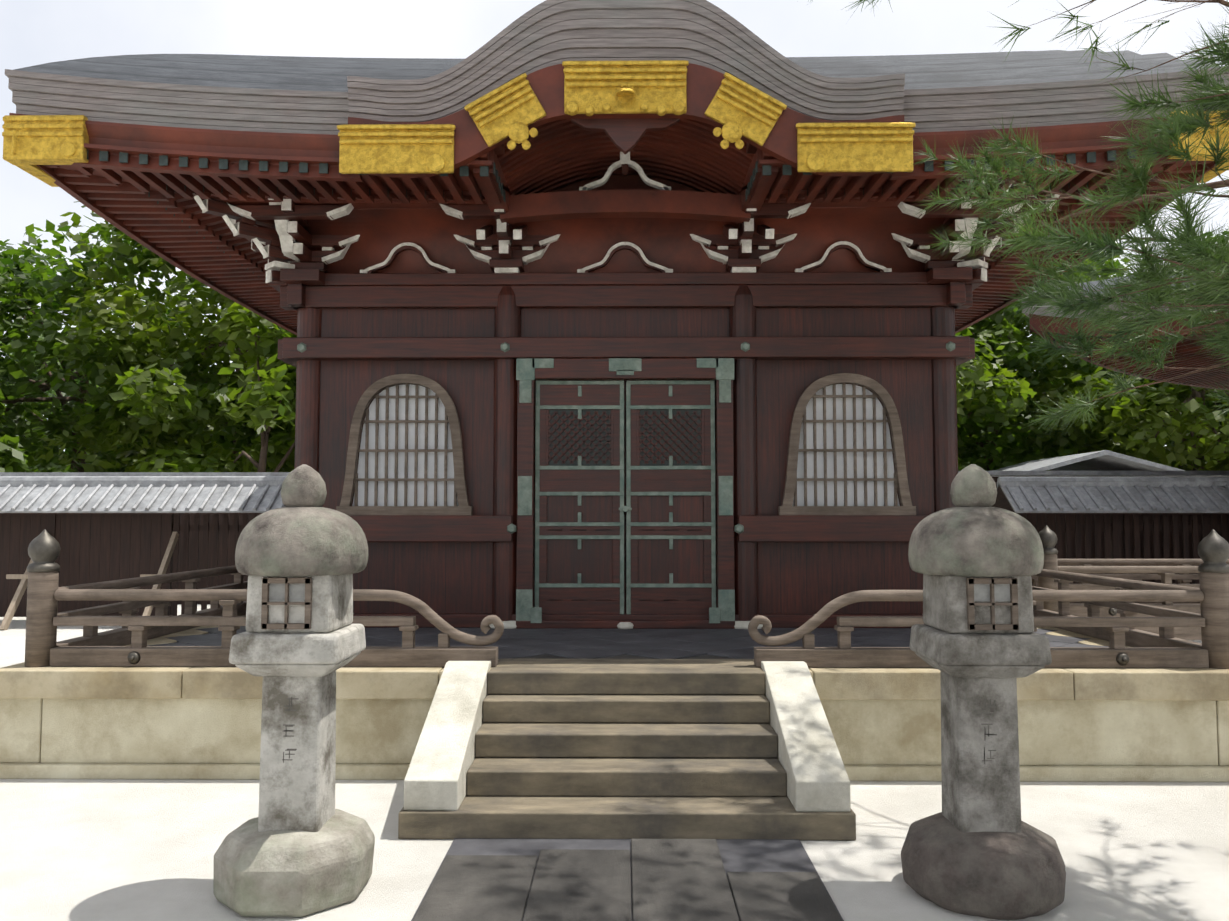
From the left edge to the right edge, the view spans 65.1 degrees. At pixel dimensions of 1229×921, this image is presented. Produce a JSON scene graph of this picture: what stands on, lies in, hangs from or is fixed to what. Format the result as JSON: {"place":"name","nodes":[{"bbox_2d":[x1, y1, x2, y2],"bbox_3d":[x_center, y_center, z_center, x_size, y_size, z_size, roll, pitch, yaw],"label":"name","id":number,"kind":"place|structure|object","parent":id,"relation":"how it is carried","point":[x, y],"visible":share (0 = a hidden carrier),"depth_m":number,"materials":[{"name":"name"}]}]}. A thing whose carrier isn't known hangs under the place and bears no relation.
{"place":"outdoors","nodes":[
{"label":"outdoors","id":0,"kind":"place"},
{"bbox_2d":[0,604,1228,920],"bbox_3d":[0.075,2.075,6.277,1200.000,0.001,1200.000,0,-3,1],"label":"ground","id":1,"kind":"structure","parent":0,"point":[108,850],"depth_m":4.96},
{"bbox_2d":[0,532,178,629],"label":"fence props","id":2,"kind":"object","parent":1,"relation":"on","point":[13,606],"visible":0.31,"depth_m":15.00,"materials":[{"name":"brown wood"}]},
{"bbox_2d":[0,513,261,616],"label":"fence wood","id":3,"kind":"object","parent":1,"relation":"on","point":[98,547],"visible":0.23,"depth_m":15.60,"materials":[{"name":"brown wood"}]},
{"bbox_2d":[0,476,286,512],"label":"tiled roof","id":4,"kind":"structure","parent":3,"relation":"on","point":[140,494],"depth_m":15.36,"materials":[{"name":"grey tile"}]},
{"bbox_2d":[213,809,374,916],"bbox_3d":[-1.452,1.808,4.403,0.662,0.312,0.661,0,-3,1],"label":"lantern base","id":5,"kind":"object","parent":1,"relation":"on","point":[328,864],"visible":0.92,"depth_m":4.16,"materials":[{"name":"grey stone"}]},
{"bbox_2d":[229,574,365,831],"bbox_3d":[-1.452,1.094,4.446,0.487,1.166,0.487,0,-3,1],"label":"stone lantern","id":6,"kind":"object","parent":5,"relation":"on","point":[297,792],"visible":0.88,"depth_m":4.29,"materials":[{"name":"grey stone"}]},
{"bbox_2d":[261,577,312,628],"bbox_3d":[-1.454,0.634,4.277,0.217,0.227,0.030,0,-3,1],"label":"lantern lattice","id":7,"kind":"object","parent":6,"relation":"in","point":[287,581],"visible":0.94,"depth_m":4.26,"materials":[{"name":"brown wood"}]},
{"bbox_2d":[269,583,304,600],"bbox_3d":[-1.454,0.635,4.287,0.192,0.202,0.006,0,-3,1],"label":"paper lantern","id":8,"kind":"object","parent":7,"relation":"in","point":[277,592],"depth_m":4.29,"materials":[{"name":"white paper"}]},
{"bbox_2d":[282,697,298,762],"bbox_3d":[-1.450,1.259,4.303,0.068,0.400,0.004,0,-3,1],"label":"carved inscription","id":9,"kind":"object","parent":6,"relation":"on","point":[285,725],"visible":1,"depth_m":4.30,"materials":[{"name":"grey stone"}]},
{"bbox_2d":[235,507,367,576],"bbox_3d":[-1.452,0.373,4.489,0.593,0.316,0.590,0,-3,1],"label":"lantern cap","id":10,"kind":"object","parent":6,"relation":"on","point":[299,541],"visible":0.96,"depth_m":4.26,"materials":[{"name":"grey stone"}]},
{"bbox_2d":[281,464,326,506],"bbox_3d":[-1.452,0.121,4.504,0.207,0.206,0.202,0,-3,1],"label":"lantern finial","id":11,"kind":"object","parent":10,"relation":"on","point":[303,485],"visible":0.9,"depth_m":4.43,"materials":[{"name":"grey stone"}]},
{"bbox_2d":[0,698,1228,781],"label":"platform","id":12,"kind":"structure","parent":1,"relation":"on","point":[900,740],"depth_m":6.28,"materials":[{"name":"stone"}]},
{"bbox_2d":[0,615,1228,700],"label":"platform caps","id":13,"kind":"object","parent":12,"relation":"on","point":[20,680],"visible":0.27,"depth_m":6.27,"materials":[{"name":"stone"}]},
{"bbox_2d":[25,554,1228,668],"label":"newels","id":14,"kind":"object","parent":13,"relation":"on","point":[41,629],"visible":0.67,"depth_m":6.46,"materials":[{"name":"brown wood"}]},
{"bbox_2d":[27,526,1228,572],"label":"post finial","id":15,"kind":"object","parent":14,"relation":"on","point":[44,548],"visible":0.92,"depth_m":6.49,"materials":[{"name":"brown metal"}]},
{"bbox_2d":[147,626,1108,658],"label":"floor tiles","id":16,"kind":"object","parent":13,"relation":"on","point":[576,643],"visible":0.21,"depth_m":7.84,"materials":[{"name":"grey stone"}]},
{"bbox_2d":[489,621,762,628],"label":"stones","id":17,"kind":"object","parent":16,"relation":"on","point":[630,625],"visible":0.1,"depth_m":8.66,"materials":[{"name":"stone"}]},
{"bbox_2d":[268,267,983,628],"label":"wooden beams","id":18,"kind":"structure","parent":16,"relation":"on","point":[590,357],"depth_m":8.84,"materials":[{"name":"brown wood"}]},
{"bbox_2d":[360,242,455,272],"bbox_3d":[-1.931,-1.874,9.010,0.890,0.326,0.050,0,-3,1],"label":"frog-leg strut","id":19,"kind":"object","parent":18,"relation":"on","point":[393,250],"visible":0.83,"depth_m":8.98,"materials":[{"name":"white wood"}]},
{"bbox_2d":[9,63,1215,334],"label":"roof eaves","id":20,"kind":"object","parent":18,"relation":"on","point":[695,167],"visible":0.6,"depth_m":7.99,"materials":[{"name":"brown wood"}]},
{"bbox_2d":[2,60,1228,186],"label":"gold roof ornaments","id":21,"kind":"object","parent":20,"relation":"on","point":[737,109],"visible":1,"depth_m":7.22},
{"bbox_2d":[14,50,1217,91],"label":"roof","id":22,"kind":"structure","parent":20,"relation":"on","point":[929,71],"depth_m":7.71,"materials":[{"name":"grey tile"}]},
{"bbox_2d":[5,0,1228,134],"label":"roof edge","id":23,"kind":"object","parent":20,"relation":"on","point":[548,33],"visible":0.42,"depth_m":7.33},
{"bbox_2d":[87,147,1156,280],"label":"rafter end caps","id":24,"kind":"object","parent":20,"relation":"on","point":[464,170],"visible":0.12,"depth_m":7.42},
{"bbox_2d":[579,160,670,190],"bbox_3d":[0.094,-2.503,8.547,0.810,0.320,0.070,0,-3,1],"label":"frog-leg strut","id":25,"kind":"object","parent":20,"relation":"on","point":[633,165],"visible":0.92,"depth_m":8.52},
{"bbox_2d":[577,242,672,272],"bbox_3d":[0.099,-1.875,8.991,0.890,0.326,0.050,0,-3,1],"label":"frog-leg strut","id":26,"kind":"object","parent":18,"relation":"on","point":[583,270],"visible":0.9,"depth_m":8.97,"materials":[{"name":"white wood"}]},
{"bbox_2d":[547,394,703,600],"bbox_3d":[0.099,0.333,8.876,1.480,1.907,0.023,0,-3,1],"label":"dark door","id":27,"kind":"structure","parent":18,"relation":"attached to","point":[608,437],"depth_m":8.91,"materials":[{"name":"brown wood"}]},
{"bbox_2d":[548,411,702,463],"bbox_3d":[0.099,-0.213,8.903,1.431,0.491,0.020,0,-3,1],"label":"lattice door","id":28,"kind":"structure","parent":27,"relation":"attached to","point":[610,435],"depth_m":8.89,"materials":[{"name":"brown wood"}]},
{"bbox_2d":[303,207,948,272],"bbox_3d":[0.097,-2.026,8.850,7.000,0.552,0.510,0,-3,1],"label":"frieze","id":29,"kind":"object","parent":18,"relation":"on","point":[668,243],"visible":0.48,"depth_m":8.98,"materials":[{"name":"brown wood"}]},
{"bbox_2d":[297,341,954,622],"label":"fittings","id":30,"kind":"object","parent":18,"relation":"attached to","point":[526,610],"visible":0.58,"depth_m":8.83,"materials":[{"name":"green metal"}]},
{"bbox_2d":[336,373,915,514],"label":"window frames","id":31,"kind":"structure","parent":18,"relation":"attached to","point":[906,507],"depth_m":8.84,"materials":[{"name":"brown wood"}]},
{"bbox_2d":[352,384,899,505],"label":"window","id":32,"kind":"structure","parent":31,"relation":"attached to","point":[800,464],"depth_m":8.94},
{"bbox_2d":[354,383,897,505],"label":"window bars","id":33,"kind":"object","parent":31,"relation":"attached to","point":[805,450],"depth_m":8.90,"materials":[{"name":"wood"}]},
{"bbox_2d":[294,285,957,620],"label":"wall","id":34,"kind":"structure","parent":18,"relation":"attached to","point":[769,577],"depth_m":8.92,"materials":[{"name":"brown wood"}]},
{"bbox_2d":[194,118,1059,283],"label":"brackets","id":35,"kind":"object","parent":18,"relation":"on","point":[625,136],"visible":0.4,"depth_m":8.70,"materials":[{"name":"brown wood"}]},
{"bbox_2d":[795,241,891,271],"bbox_3d":[2.129,-1.877,8.972,0.890,0.326,0.050,0,-3,1],"label":"frog-leg strut","id":36,"kind":"object","parent":18,"relation":"on","point":[863,258],"visible":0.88,"depth_m":8.95,"materials":[{"name":"white wood"}]},
{"bbox_2d":[50,559,1228,667],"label":"rails","id":37,"kind":"object","parent":13,"relation":"on","point":[1098,595],"visible":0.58,"depth_m":6.49,"materials":[{"name":"brown wood"}]},
{"bbox_2d":[127,608,1128,665],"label":"rail studs","id":38,"kind":"object","parent":37,"relation":"attached to","point":[134,657],"visible":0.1,"depth_m":6.43,"materials":[{"name":"brown metal"}]},
{"bbox_2d":[353,589,905,645],"bbox_3d":[0.077,1.063,6.508,3.761,0.378,0.080,0,-3,1],"label":"curved handrail","id":39,"kind":"object","parent":37,"relation":"on","point":[810,625],"visible":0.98,"depth_m":6.48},
{"bbox_2d":[0,323,1228,471],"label":"foliage","id":40,"kind":"object","parent":1,"relation":"on","point":[40,338],"depth_m":50.98,"materials":[{"name":"green plant"}]},
{"bbox_2d":[0,277,1228,471],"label":"tree trunks","id":41,"kind":"object","parent":1,"relation":"on","point":[260,465],"visible":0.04,"depth_m":29.60,"materials":[{"name":"plant"}]},
{"bbox_2d":[0,219,1228,471],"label":"leaves","id":42,"kind":"object","parent":41,"relation":"attached to","point":[36,281],"visible":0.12,"depth_m":29.20,"materials":[{"name":"green plant"}]},
{"bbox_2d":[1,201,1228,471],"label":"leaves","id":43,"kind":"object","parent":41,"relation":"attached to","point":[205,443],"visible":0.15,"depth_m":25.68,"materials":[{"name":"green plant"}]},
{"bbox_2d":[398,694,855,840],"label":"steps","id":44,"kind":"structure","parent":1,"relation":"on","point":[618,766],"depth_m":5.40,"materials":[{"name":"beige stone"}]},
{"bbox_2d":[487,659,764,694],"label":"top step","id":45,"kind":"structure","parent":44,"relation":"on","point":[643,676],"depth_m":6.21,"materials":[{"name":"beige stone"}]},
{"bbox_2d":[404,661,850,811],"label":"cheeks","id":46,"kind":"object","parent":44,"relation":"on","point":[809,758],"visible":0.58,"depth_m":5.50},
{"bbox_2d":[178,476,1228,588],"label":"walls","id":47,"kind":"structure","parent":1,"relation":"on","point":[995,479],"depth_m":18.67,"materials":[{"name":"brown wood"}]},
{"bbox_2d":[0,471,1228,475],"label":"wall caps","id":48,"kind":"object","parent":47,"relation":"on","point":[1108,473],"depth_m":18.75,"materials":[{"name":"tile"}]},
{"bbox_2d":[901,812,1065,919],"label":"lantern base","id":49,"kind":"object","parent":1,"relation":"on","point":[947,864],"visible":0.88,"depth_m":4.12,"materials":[{"name":"grey stone"}]},
{"bbox_2d":[910,574,1051,832],"bbox_3d":[1.667,1.092,4.417,0.487,1.166,0.487,0,-3,1],"label":"stone lantern body","id":50,"kind":"object","parent":49,"relation":"on","point":[975,667],"visible":0.75,"depth_m":4.26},
{"bbox_2d":[908,507,1043,576],"bbox_3d":[1.668,0.371,4.460,0.590,0.316,0.589,0,-3,1],"label":"lantern cap","id":51,"kind":"object","parent":50,"relation":"on","point":[979,541],"visible":0.98,"depth_m":4.24,"materials":[{"name":"grey stone"}]},
{"bbox_2d":[950,464,996,506],"bbox_3d":[1.667,0.119,4.475,0.207,0.206,0.202,0,-3,1],"label":"lantern finial","id":52,"kind":"object","parent":51,"relation":"on","point":[973,485],"visible":0.85,"depth_m":4.40,"materials":[{"name":"grey stone"}]},
{"bbox_2d":[981,697,996,763],"bbox_3d":[1.664,1.254,4.274,0.068,0.402,0.004,0,-3,1],"label":"carved inscription","id":53,"kind":"object","parent":50,"relation":"attached to","point":[994,707],"visible":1,"depth_m":4.28,"materials":[{"name":"grey stone"}]},
{"bbox_2d":[966,578,1018,629],"bbox_3d":[1.666,0.632,4.247,0.217,0.227,0.030,0,-3,1],"label":"lantern window lattice","id":54,"kind":"object","parent":50,"relation":"attached to","point":[992,603],"visible":0.98,"depth_m":4.23,"materials":[{"name":"wood"}]},
{"bbox_2d":[974,584,1009,600],"bbox_3d":[1.666,0.633,4.257,0.192,0.202,0.006,0,-3,1],"label":"window pane","id":55,"kind":"structure","parent":54,"relation":"in","point":[982,592],"depth_m":4.26,"materials":[{"name":"white paper"}]},
{"bbox_2d":[993,450,1184,470],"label":"building roof","id":56,"kind":"structure","parent":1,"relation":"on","point":[1105,460],"depth_m":25.72,"materials":[{"name":"tile"}]},
{"bbox_2d":[991,485,1228,602],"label":"wooden fence","id":57,"kind":"object","parent":1,"relation":"on","point":[1112,527],"visible":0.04,"depth_m":15.85,"materials":[{"name":"brown wood"}]},
{"bbox_2d":[997,477,1228,512],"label":"tiled roof","id":58,"kind":"structure","parent":57,"relation":"on","point":[1116,494],"depth_m":15.61,"materials":[{"name":"grey tile"}]},
{"bbox_2d":[0,0,1228,451],"label":"sky","id":59,"kind":"structure","parent":0,"point":[32,32],"materials":[{"name":"white"}]},
{"bbox_2d":[411,838,843,920],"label":"path","id":60,"kind":"structure","parent":0,"point":[680,880],"depth_m":4.36,"materials":[{"name":"grey stone"}]},
{"bbox_2d":[807,0,1228,437],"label":"pine","id":61,"kind":"object","parent":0,"point":[1185,239],"depth_m":4.31,"materials":[{"name":"green plant"}]},
{"bbox_2d":[1035,269,1199,295],"bbox_3d":[13.702,-3.473,14.643,9.950,2.250,9.950,2,-4,-33],"label":"roof","id":62,"kind":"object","parent":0,"point":[1094,283],"visible":0.04,"depth_m":15.40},
{"bbox_2d":[1022,292,1219,318],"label":"roof","id":63,"kind":"structure","parent":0,"point":[1040,309],"depth_m":15.31,"materials":[{"name":"grey tile"}]},
{"bbox_2d":[1029,311,1228,389],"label":"soffit","id":64,"kind":"structure","parent":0,"point":[1202,359],"depth_m":16.46,"materials":[{"name":"brown wood"}]},
{"bbox_2d":[1047,332,1228,389],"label":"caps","id":65,"kind":"object","parent":64,"relation":"attached to","point":[1120,370],"visible":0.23,"depth_m":16.14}
]}

